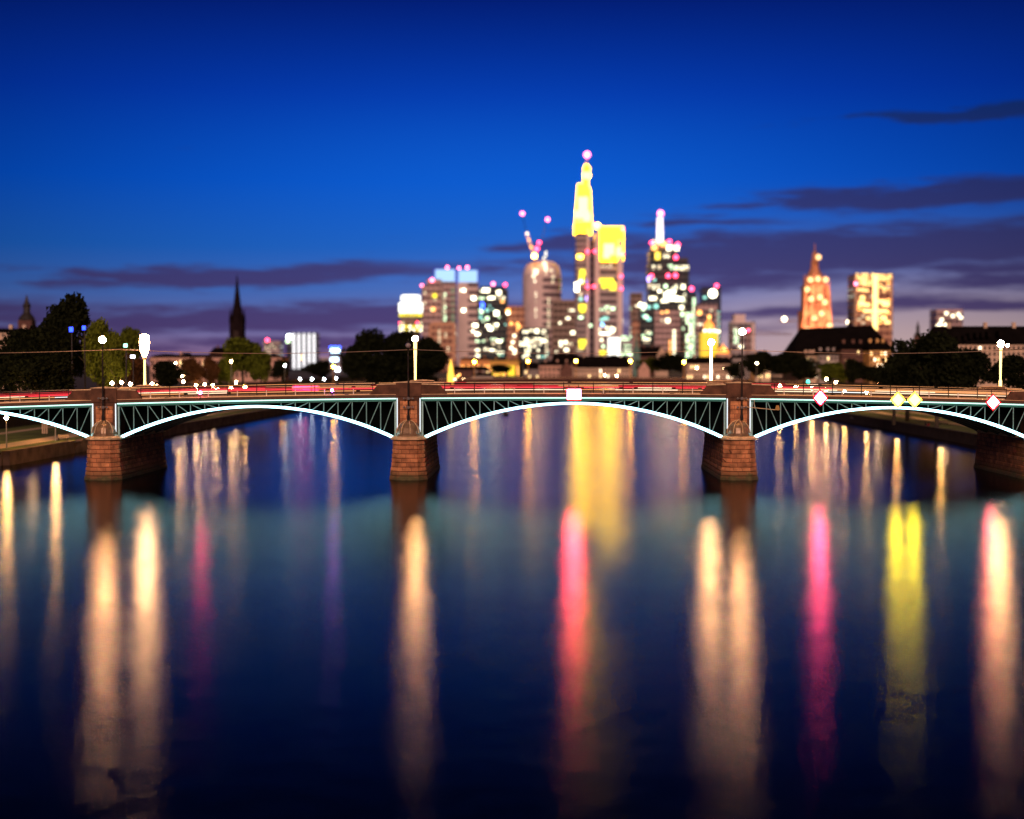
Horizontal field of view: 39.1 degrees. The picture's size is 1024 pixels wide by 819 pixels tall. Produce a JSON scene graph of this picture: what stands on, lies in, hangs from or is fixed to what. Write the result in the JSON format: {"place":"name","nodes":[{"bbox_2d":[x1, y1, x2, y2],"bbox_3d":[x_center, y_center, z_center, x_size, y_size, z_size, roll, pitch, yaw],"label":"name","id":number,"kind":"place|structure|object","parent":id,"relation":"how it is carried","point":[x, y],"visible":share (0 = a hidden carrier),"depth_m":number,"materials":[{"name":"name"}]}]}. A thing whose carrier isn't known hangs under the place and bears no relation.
{"place":"outdoors","nodes":[
{"label":"outdoors","id":0,"kind":"place"},
{"bbox_2d":[0,408,251,448],"bbox_3d":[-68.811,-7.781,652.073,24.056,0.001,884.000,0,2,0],"label":"path","id":1,"kind":"structure","parent":0,"point":[31,441],"depth_m":240.76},
{"bbox_2d":[0,408,269,451],"bbox_3d":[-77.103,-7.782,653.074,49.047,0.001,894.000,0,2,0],"label":"lawn","id":2,"kind":"structure","parent":0,"point":[23,436],"depth_m":262.38,"materials":[{"name":"green plant"}]},
{"bbox_2d":[263,338,282,355],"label":"apartment tower","id":3,"kind":"structure","parent":0,"point":[272,346],"depth_m":1398.80,"materials":[{"name":"grey glass"}]},
{"bbox_2d":[286,333,319,371],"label":"office tower","id":4,"kind":"structure","parent":0,"point":[305,347],"depth_m":1498.62,"materials":[{"name":"white glass"}]},
{"bbox_2d":[320,346,342,372],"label":"office building","id":5,"kind":"structure","parent":0,"point":[334,360],"depth_m":1199.53,"materials":[{"name":"white glass"}]},
{"bbox_2d":[339,346,366,389],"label":"tree","id":6,"kind":"object","parent":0,"point":[354,369],"visible":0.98,"depth_m":462.35,"materials":[{"name":"green plant"}]},
{"bbox_2d":[346,327,393,379],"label":"tree","id":7,"kind":"object","parent":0,"point":[370,341],"visible":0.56,"depth_m":465.66,"materials":[{"name":"green plant"}]},
{"bbox_2d":[0,365,781,441],"bbox_3d":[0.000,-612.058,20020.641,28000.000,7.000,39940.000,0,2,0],"label":"ground","id":8,"kind":"structure","parent":0,"point":[79,382],"depth_m":891.32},
{"bbox_2d":[0,344,31,400],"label":"tree","id":9,"kind":"object","parent":8,"relation":"on","point":[10,362],"visible":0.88,"depth_m":238.02,"materials":[{"name":"green plant"}]},
{"bbox_2d":[18,294,35,328],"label":"church steeple","id":10,"kind":"object","parent":8,"relation":"on","point":[26,317],"visible":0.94,"depth_m":517.59,"materials":[{"name":"brown stone"}]},
{"bbox_2d":[0,325,69,399],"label":"tree","id":11,"kind":"object","parent":8,"relation":"on","point":[36,340],"visible":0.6,"depth_m":247.09,"materials":[{"name":"green plant"}]},
{"bbox_2d":[15,345,76,396],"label":"tree","id":12,"kind":"object","parent":8,"relation":"on","point":[46,369],"visible":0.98,"depth_m":219.59,"materials":[{"name":"green plant"}]},
{"bbox_2d":[38,291,90,396],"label":"tree","id":13,"kind":"object","parent":8,"relation":"on","point":[64,314],"visible":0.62,"depth_m":260.31,"materials":[{"name":"green plant"}]},
{"bbox_2d":[78,316,112,386],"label":"tree","id":14,"kind":"object","parent":8,"relation":"on","point":[97,329],"visible":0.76,"depth_m":252.75,"materials":[{"name":"green plant"}]},
{"bbox_2d":[99,330,131,386],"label":"tree","id":15,"kind":"object","parent":8,"relation":"on","point":[115,369],"visible":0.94,"depth_m":239.11,"materials":[{"name":"green plant"}]},
{"bbox_2d":[120,325,142,359],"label":"tree","id":16,"kind":"object","parent":8,"relation":"on","point":[130,336],"visible":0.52,"depth_m":327.54,"materials":[{"name":"green plant"}]},
{"bbox_2d":[116,353,147,386],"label":"tree","id":17,"kind":"object","parent":8,"relation":"on","point":[138,368],"visible":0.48,"depth_m":299.22,"materials":[{"name":"green plant"}]},
{"bbox_2d":[0,408,296,465],"bbox_3d":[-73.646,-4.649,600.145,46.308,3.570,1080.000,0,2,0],"label":"quay wall","id":18,"kind":"structure","parent":8,"relation":"on","point":[28,454],"depth_m":235.99,"materials":[{"name":"stone"}]},
{"bbox_2d":[152,359,189,386],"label":"tree","id":19,"kind":"object","parent":8,"relation":"on","point":[168,373],"visible":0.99,"depth_m":328.35,"materials":[{"name":"green plant"}]},
{"bbox_2d":[0,376,367,428],"bbox_3d":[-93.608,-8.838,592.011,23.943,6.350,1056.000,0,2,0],"label":"retaining wall","id":20,"kind":"structure","parent":8,"relation":"on","point":[13,421],"depth_m":519.04,"materials":[{"name":"stone"}]},
{"bbox_2d":[179,357,205,387],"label":"tree","id":21,"kind":"object","parent":8,"relation":"on","point":[194,368],"visible":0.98,"depth_m":359.15,"materials":[{"name":"brown plant"}]},
{"bbox_2d":[200,356,220,392],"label":"tree","id":22,"kind":"object","parent":8,"relation":"on","point":[213,369],"visible":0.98,"depth_m":368.85,"materials":[{"name":"brown plant"}]},
{"bbox_2d":[150,352,288,381],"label":"museum","id":23,"kind":"structure","parent":8,"relation":"on","point":[178,358],"depth_m":619.90,"materials":[{"name":"brown paint"}]},
{"bbox_2d":[215,358,238,391],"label":"tree","id":24,"kind":"object","parent":8,"relation":"on","point":[225,366],"visible":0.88,"depth_m":378.60,"materials":[{"name":"green plant"}]},
{"bbox_2d":[229,276,245,338],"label":"church steeple","id":25,"kind":"object","parent":8,"relation":"on","point":[237,320],"visible":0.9,"depth_m":895.41,"materials":[{"name":"stone"}]},
{"bbox_2d":[222,336,262,386],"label":"tree","id":26,"kind":"object","parent":8,"relation":"on","point":[237,345],"visible":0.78,"depth_m":397.41,"materials":[{"name":"green plant"}]},
{"bbox_2d":[246,350,271,387],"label":"tree","id":27,"kind":"object","parent":8,"relation":"on","point":[260,366],"visible":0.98,"depth_m":393.67,"materials":[{"name":"green plant"}]},
{"bbox_2d":[270,358,289,387],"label":"tree","id":28,"kind":"object","parent":8,"relation":"on","point":[278,369],"visible":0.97,"depth_m":458.68,"materials":[{"name":"green plant"}]},
{"bbox_2d":[300,360,331,382],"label":"tree","id":29,"kind":"object","parent":8,"relation":"on","point":[320,369],"visible":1,"depth_m":557.76,"materials":[{"name":"green plant"}]},
{"bbox_2d":[361,352,412,385],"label":"tree","id":30,"kind":"object","parent":8,"relation":"on","point":[385,367],"visible":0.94,"depth_m":431.58,"materials":[{"name":"green plant"}]},
{"bbox_2d":[453,364,489,377],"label":"town house","id":31,"kind":"structure","parent":8,"relation":"on","point":[466,371],"depth_m":799.83,"materials":[{"name":"brown brick"}]},
{"bbox_2d":[460,356,489,367],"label":"market hall","id":32,"kind":"structure","parent":8,"relation":"on","point":[466,361],"depth_m":1049.46,"materials":[{"name":"orange"}]},
{"bbox_2d":[489,364,511,373],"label":"tree","id":33,"kind":"object","parent":8,"relation":"on","point":[499,368],"visible":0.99,"depth_m":896.44,"materials":[{"name":"green plant"}]},
{"bbox_2d":[489,358,521,375],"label":"arcade building","id":34,"kind":"structure","parent":8,"relation":"on","point":[513,364],"depth_m":999.51,"materials":[{"name":"orange"}]},
{"bbox_2d":[0,379,1023,479],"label":"arch bridge","id":35,"kind":"structure","parent":8,"relation":"on","point":[125,437],"depth_m":180.28,"materials":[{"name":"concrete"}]},
{"bbox_2d":[97,333,107,419],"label":"street lamp","id":36,"kind":"object","parent":35,"relation":"on","point":[102,339],"visible":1,"depth_m":178.97,"materials":[{"name":"brown metal"}]},
{"bbox_2d":[139,334,148,384],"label":"street lamp","id":37,"kind":"object","parent":35,"relation":"on","point":[144,341],"visible":1,"depth_m":199.64,"materials":[{"name":"white"}]},
{"bbox_2d":[403,340,413,419],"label":"street lamp","id":38,"kind":"object","parent":35,"relation":"on","point":[408,345],"visible":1,"depth_m":178.99,"materials":[{"name":"brown metal"}]},
{"bbox_2d":[12,348,1023,353],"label":"overhead wire","id":39,"kind":"object","parent":38,"relation":"hanging from","point":[510,352],"visible":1,"depth_m":185.84,"materials":[{"name":"brown metal"}]},
{"bbox_2d":[564,384,583,402],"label":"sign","id":40,"kind":"object","parent":35,"relation":"hanging from","point":[573,393],"visible":1,"depth_m":179.05,"materials":[{"name":"white paint"}]},
{"bbox_2d":[737,325,746,419],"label":"street lamp","id":41,"kind":"object","parent":35,"relation":"on","point":[742,331],"visible":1,"depth_m":178.98,"materials":[{"name":"brown metal"}]},
{"bbox_2d":[890,388,904,408],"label":"navigation sign","id":42,"kind":"object","parent":35,"relation":"attached to","point":[897,399],"visible":1,"depth_m":179.09,"materials":[{"name":"yellow paint"}]},
{"bbox_2d":[907,388,921,408],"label":"navigation sign","id":43,"kind":"object","parent":35,"relation":"attached to","point":[914,399],"visible":1,"depth_m":179.09,"materials":[{"name":"yellow paint"}]},
{"bbox_2d":[985,390,1000,410],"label":"navigation sign","id":44,"kind":"object","parent":35,"relation":"attached to","point":[992,402],"visible":1,"depth_m":179.11,"materials":[{"name":"white paint"}]},
{"bbox_2d":[998,340,1008,385],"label":"street lamp","id":45,"kind":"object","parent":35,"relation":"on","point":[1001,344],"visible":1,"depth_m":199.97,"materials":[{"name":"white"}]},
{"bbox_2d":[523,360,538,377],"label":"town house","id":46,"kind":"structure","parent":8,"relation":"on","point":[531,368],"depth_m":899.77,"materials":[{"name":"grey paint"}]},
{"bbox_2d":[296,377,802,391],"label":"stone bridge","id":47,"kind":"structure","parent":8,"relation":"on","point":[688,380],"depth_m":619.91,"materials":[{"name":"stone"}]},
{"bbox_2d":[539,360,572,377],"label":"warehouse","id":48,"kind":"structure","parent":8,"relation":"on","point":[549,369],"depth_m":819.74,"materials":[{"name":"brown paint"}]},
{"bbox_2d":[551,351,577,363],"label":"townhouse block","id":49,"kind":"structure","parent":8,"relation":"on","point":[565,357],"depth_m":1103.00,"materials":[{"name":"brown paint"}]},
{"bbox_2d":[560,362,573,376],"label":"town house","id":50,"kind":"structure","parent":8,"relation":"on","point":[566,369],"depth_m":799.76,"materials":[{"name":"brown brick"}]},
{"bbox_2d":[573,354,632,377],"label":"building","id":51,"kind":"structure","parent":8,"relation":"on","point":[599,366],"depth_m":850.10,"materials":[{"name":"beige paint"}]},
{"bbox_2d":[633,329,639,375],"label":"church steeple","id":52,"kind":"object","parent":8,"relation":"on","point":[636,357],"visible":0.85,"depth_m":897.66,"materials":[{"name":"green metal"}]},
{"bbox_2d":[637,362,649,377],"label":"town house","id":53,"kind":"structure","parent":8,"relation":"on","point":[643,369],"depth_m":819.77,"materials":[{"name":"pink paint"}]},
{"bbox_2d":[640,345,659,375],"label":"building","id":54,"kind":"structure","parent":8,"relation":"on","point":[651,348],"depth_m":903.20,"materials":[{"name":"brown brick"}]},
{"bbox_2d":[648,353,684,376],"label":"tree","id":55,"kind":"object","parent":8,"relation":"on","point":[665,362],"visible":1,"depth_m":826.09,"materials":[{"name":"green plant"}]},
{"bbox_2d":[682,355,732,378],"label":"town house","id":56,"kind":"structure","parent":8,"relation":"on","point":[700,371],"depth_m":699.79,"materials":[{"name":"beige paint"}]},
{"bbox_2d":[700,318,719,356],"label":"church tower","id":57,"kind":"structure","parent":8,"relation":"on","point":[708,332],"depth_m":999.17,"materials":[{"name":"yellow"}]},
{"bbox_2d":[722,362,745,381],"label":"tree","id":58,"kind":"object","parent":8,"relation":"on","point":[734,370],"visible":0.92,"depth_m":557.98,"materials":[{"name":"green plant"}]},
{"bbox_2d":[729,353,750,378],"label":"town house","id":59,"kind":"structure","parent":8,"relation":"on","point":[736,358],"depth_m":759.84,"materials":[{"name":"brown paint"}]},
{"bbox_2d":[739,350,771,381],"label":"tree","id":60,"kind":"object","parent":8,"relation":"on","point":[752,366],"visible":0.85,"depth_m":517.48,"materials":[{"name":"green plant"}]},
{"bbox_2d":[750,351,769,381],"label":"town house","id":61,"kind":"structure","parent":8,"relation":"on","point":[765,377],"depth_m":599.90,"materials":[{"name":"beige paint"}]},
{"bbox_2d":[762,352,804,383],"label":"tree","id":62,"kind":"object","parent":8,"relation":"on","point":[780,363],"visible":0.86,"depth_m":496.14,"materials":[{"name":"green plant"}]},
{"bbox_2d":[790,357,820,385],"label":"tree","id":63,"kind":"object","parent":8,"relation":"on","point":[803,368],"visible":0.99,"depth_m":467.69,"materials":[{"name":"green plant"}]},
{"bbox_2d":[798,243,832,330],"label":"cathedral tower","id":64,"kind":"structure","parent":8,"relation":"on","point":[815,296],"depth_m":997.73,"materials":[{"name":"orange stone"}]},
{"bbox_2d":[655,385,976,445],"bbox_3d":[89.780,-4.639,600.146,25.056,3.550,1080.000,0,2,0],"label":"quay wall","id":65,"kind":"structure","parent":8,"relation":"on","point":[963,437],"depth_m":296.94,"materials":[{"name":"stone"}]},
{"bbox_2d":[779,317,852,327],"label":"tower crane","id":66,"kind":"object","parent":8,"relation":"on","point":[805,320],"visible":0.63,"depth_m":878.12,"materials":[{"name":"brown metal"}]},
{"bbox_2d":[814,348,838,383],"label":"town house","id":67,"kind":"structure","parent":8,"relation":"on","point":[828,356],"depth_m":554.93,"materials":[{"name":"brown paint"}]},
{"bbox_2d":[818,361,847,387],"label":"tree","id":68,"kind":"object","parent":8,"relation":"on","point":[830,372],"visible":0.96,"depth_m":418.31,"materials":[{"name":"green plant"}]},
{"bbox_2d":[782,325,892,381],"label":"building","id":69,"kind":"structure","parent":8,"relation":"on","point":[816,339],"depth_m":630.53,"materials":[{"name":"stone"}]},
{"bbox_2d":[733,378,961,396],"bbox_3d":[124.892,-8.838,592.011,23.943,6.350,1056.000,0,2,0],"label":"retaining wall","id":70,"kind":"structure","parent":8,"relation":"on","point":[780,379],"depth_m":545.13,"materials":[{"name":"stone"}]},
{"bbox_2d":[843,358,866,387],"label":"tree","id":71,"kind":"object","parent":8,"relation":"on","point":[851,366],"visible":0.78,"depth_m":398.49,"materials":[{"name":"green plant"}]},
{"bbox_2d":[857,366,877,391],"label":"tree","id":72,"kind":"object","parent":8,"relation":"on","point":[867,373],"visible":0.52,"depth_m":379.60,"materials":[{"name":"green plant"}]},
{"bbox_2d":[958,347,992,385],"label":"tree","id":73,"kind":"object","parent":8,"relation":"on","point":[983,364],"visible":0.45,"depth_m":287.16,"materials":[{"name":"green plant"}]},
{"bbox_2d":[985,354,1023,389],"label":"tree","id":74,"kind":"object","parent":8,"relation":"on","point":[1012,365],"visible":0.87,"depth_m":267.94,"materials":[{"name":"green plant"}]},
{"bbox_2d":[382,329,430,364],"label":"tree","id":75,"kind":"object","parent":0,"point":[397,340],"visible":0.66,"depth_m":475.33,"materials":[{"name":"green plant"}]},
{"bbox_2d":[399,295,422,342],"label":"round tower","id":76,"kind":"structure","parent":0,"point":[410,314],"depth_m":1140.95,"materials":[{"name":"white"}]},
{"bbox_2d":[399,356,442,381],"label":"tree","id":77,"kind":"object","parent":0,"point":[425,370],"visible":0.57,"depth_m":438.34,"materials":[{"name":"green plant"}]},
{"bbox_2d":[421,278,442,338],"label":"office tower","id":78,"kind":"structure","parent":0,"point":[432,295],"depth_m":1597.25,"materials":[{"name":"pink stone"}]},
{"bbox_2d":[417,336,450,375],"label":"tree","id":79,"kind":"object","parent":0,"point":[427,344],"visible":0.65,"depth_m":481.36,"materials":[{"name":"green plant"}]},
{"bbox_2d":[429,322,456,371],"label":"office tower","id":80,"kind":"structure","parent":0,"point":[444,334],"depth_m":1448.37,"materials":[{"name":"orange stone"}]},
{"bbox_2d":[434,266,456,324],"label":"office tower","id":81,"kind":"structure","parent":0,"point":[447,275],"depth_m":1696.56,"materials":[{"name":"grey stone"}]},
{"bbox_2d":[457,266,478,365],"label":"office tower","id":82,"kind":"structure","parent":0,"point":[468,283],"depth_m":1697.27,"materials":[{"name":"beige"}]},
{"bbox_2d":[476,282,507,359],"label":"office tower","id":83,"kind":"structure","parent":0,"point":[492,316],"depth_m":1647.74,"materials":[{"name":"black glass"}]},
{"bbox_2d":[0,387,1023,818],"bbox_3d":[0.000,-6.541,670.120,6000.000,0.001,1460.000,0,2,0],"label":"water","id":84,"kind":"structure","parent":0,"point":[572,611],"depth_m":78.10,"materials":[{"name":"liquid"}]},
{"bbox_2d":[0,0,1023,364],"label":"sky","id":85,"kind":"structure","parent":0,"point":[326,157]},
{"bbox_2d":[506,306,524,358],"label":"office building","id":86,"kind":"structure","parent":0,"point":[515,318],"depth_m":1547.94,"materials":[{"name":"orange stone"}]},
{"bbox_2d":[518,328,548,371],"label":"office building","id":87,"kind":"structure","parent":0,"point":[532,342],"depth_m":1448.57,"materials":[{"name":"beige glass"}]},
{"bbox_2d":[523,252,560,361],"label":"round tower","id":88,"kind":"structure","parent":0,"point":[541,285],"depth_m":1748.83,"materials":[{"name":"brown concrete"}]},
{"bbox_2d":[551,300,575,360],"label":"office tower","id":89,"kind":"structure","parent":0,"point":[563,326],"depth_m":1597.91,"materials":[{"name":"black"}]},
{"bbox_2d":[574,152,623,355],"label":"skyscraper","id":90,"kind":"structure","parent":0,"point":[598,277],"depth_m":1845.08,"materials":[{"name":"yellow glass"}]},
{"bbox_2d":[606,337,619,355],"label":"office building","id":91,"kind":"structure","parent":0,"point":[613,345],"depth_m":1348.33,"materials":[{"name":"white"}]},
{"bbox_2d":[620,336,633,371],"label":"office building","id":92,"kind":"structure","parent":0,"point":[626,345],"depth_m":1378.78,"materials":[{"name":"white"}]},
{"bbox_2d":[630,293,645,335],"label":"office tower","id":93,"kind":"structure","parent":0,"point":[637,304],"depth_m":1696.97,"materials":[{"name":"black"}]},
{"bbox_2d":[638,310,652,346],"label":"office building","id":94,"kind":"structure","parent":0,"point":[645,318],"depth_m":1518.01,"materials":[{"name":"grey glass"}]},
{"bbox_2d":[646,210,688,370],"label":"skyscraper","id":95,"kind":"structure","parent":0,"point":[667,278],"depth_m":1745.68,"materials":[{"name":"black glass"}]},
{"bbox_2d":[684,287,696,360],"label":"office tower","id":96,"kind":"structure","parent":0,"point":[690,300],"depth_m":1647.81,"materials":[{"name":"white glass"}]},
{"bbox_2d":[694,304,716,356],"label":"office tower","id":97,"kind":"structure","parent":0,"point":[703,313],"depth_m":1597.63,"materials":[{"name":"brown stone"}]},
{"bbox_2d":[699,284,720,348],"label":"office tower","id":98,"kind":"structure","parent":0,"point":[709,295],"depth_m":1796.64,"materials":[{"name":"blue glass"}]},
{"bbox_2d":[728,314,754,355],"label":"office building","id":99,"kind":"structure","parent":0,"point":[737,322],"depth_m":1498.46,"materials":[{"name":"pink concrete"}]},
{"bbox_2d":[835,340,864,382],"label":"town house","id":100,"kind":"structure","parent":0,"point":[842,349],"depth_m":550.07,"materials":[{"name":"brown brick"}]},
{"bbox_2d":[848,273,892,345],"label":"office tower","id":101,"kind":"structure","parent":0,"point":[870,299],"depth_m":1397.32,"materials":[{"name":"beige stone"}]},
{"bbox_2d":[873,274,877,329],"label":"window","id":102,"kind":"structure","parent":101,"relation":"in","point":[875,276],"depth_m":1396.75,"materials":[{"name":"yellow"}]},
{"bbox_2d":[862,339,890,383],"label":"town house","id":103,"kind":"structure","parent":0,"point":[877,346],"depth_m":540.53,"materials":[{"name":"paint"}]},
{"bbox_2d":[845,409,976,432],"bbox_3d":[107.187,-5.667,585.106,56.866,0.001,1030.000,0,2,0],"label":"lawn","id":104,"kind":"structure","parent":0,"point":[922,422],"depth_m":335.54,"materials":[{"name":"green plant"}]},
{"bbox_2d":[874,361,908,424],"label":"tree","id":105,"kind":"object","parent":104,"relation":"on","point":[894,373],"visible":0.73,"depth_m":297.99,"materials":[{"name":"green plant"}]},
{"bbox_2d":[881,338,921,420],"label":"tree","id":106,"kind":"object","parent":104,"relation":"on","point":[901,346],"visible":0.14,"depth_m":319.15,"materials":[{"name":"green plant"}]},
{"bbox_2d":[904,329,979,426],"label":"tree","id":107,"kind":"object","parent":104,"relation":"on","point":[943,369],"visible":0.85,"depth_m":282.43,"materials":[{"name":"green plant"}]},
{"bbox_2d":[860,410,965,426],"bbox_3d":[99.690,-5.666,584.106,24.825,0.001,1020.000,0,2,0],"label":"path","id":108,"kind":"structure","parent":0,"point":[918,418],"depth_m":341.08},
{"bbox_2d":[930,310,962,329],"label":"office tower","id":109,"kind":"structure","parent":0,"point":[944,317],"depth_m":1497.69,"materials":[{"name":"pink stone"}]},
{"bbox_2d":[928,322,1023,387],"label":"apartment house","id":110,"kind":"structure","parent":0,"point":[985,338],"depth_m":420.86,"materials":[{"name":"beige paint"}]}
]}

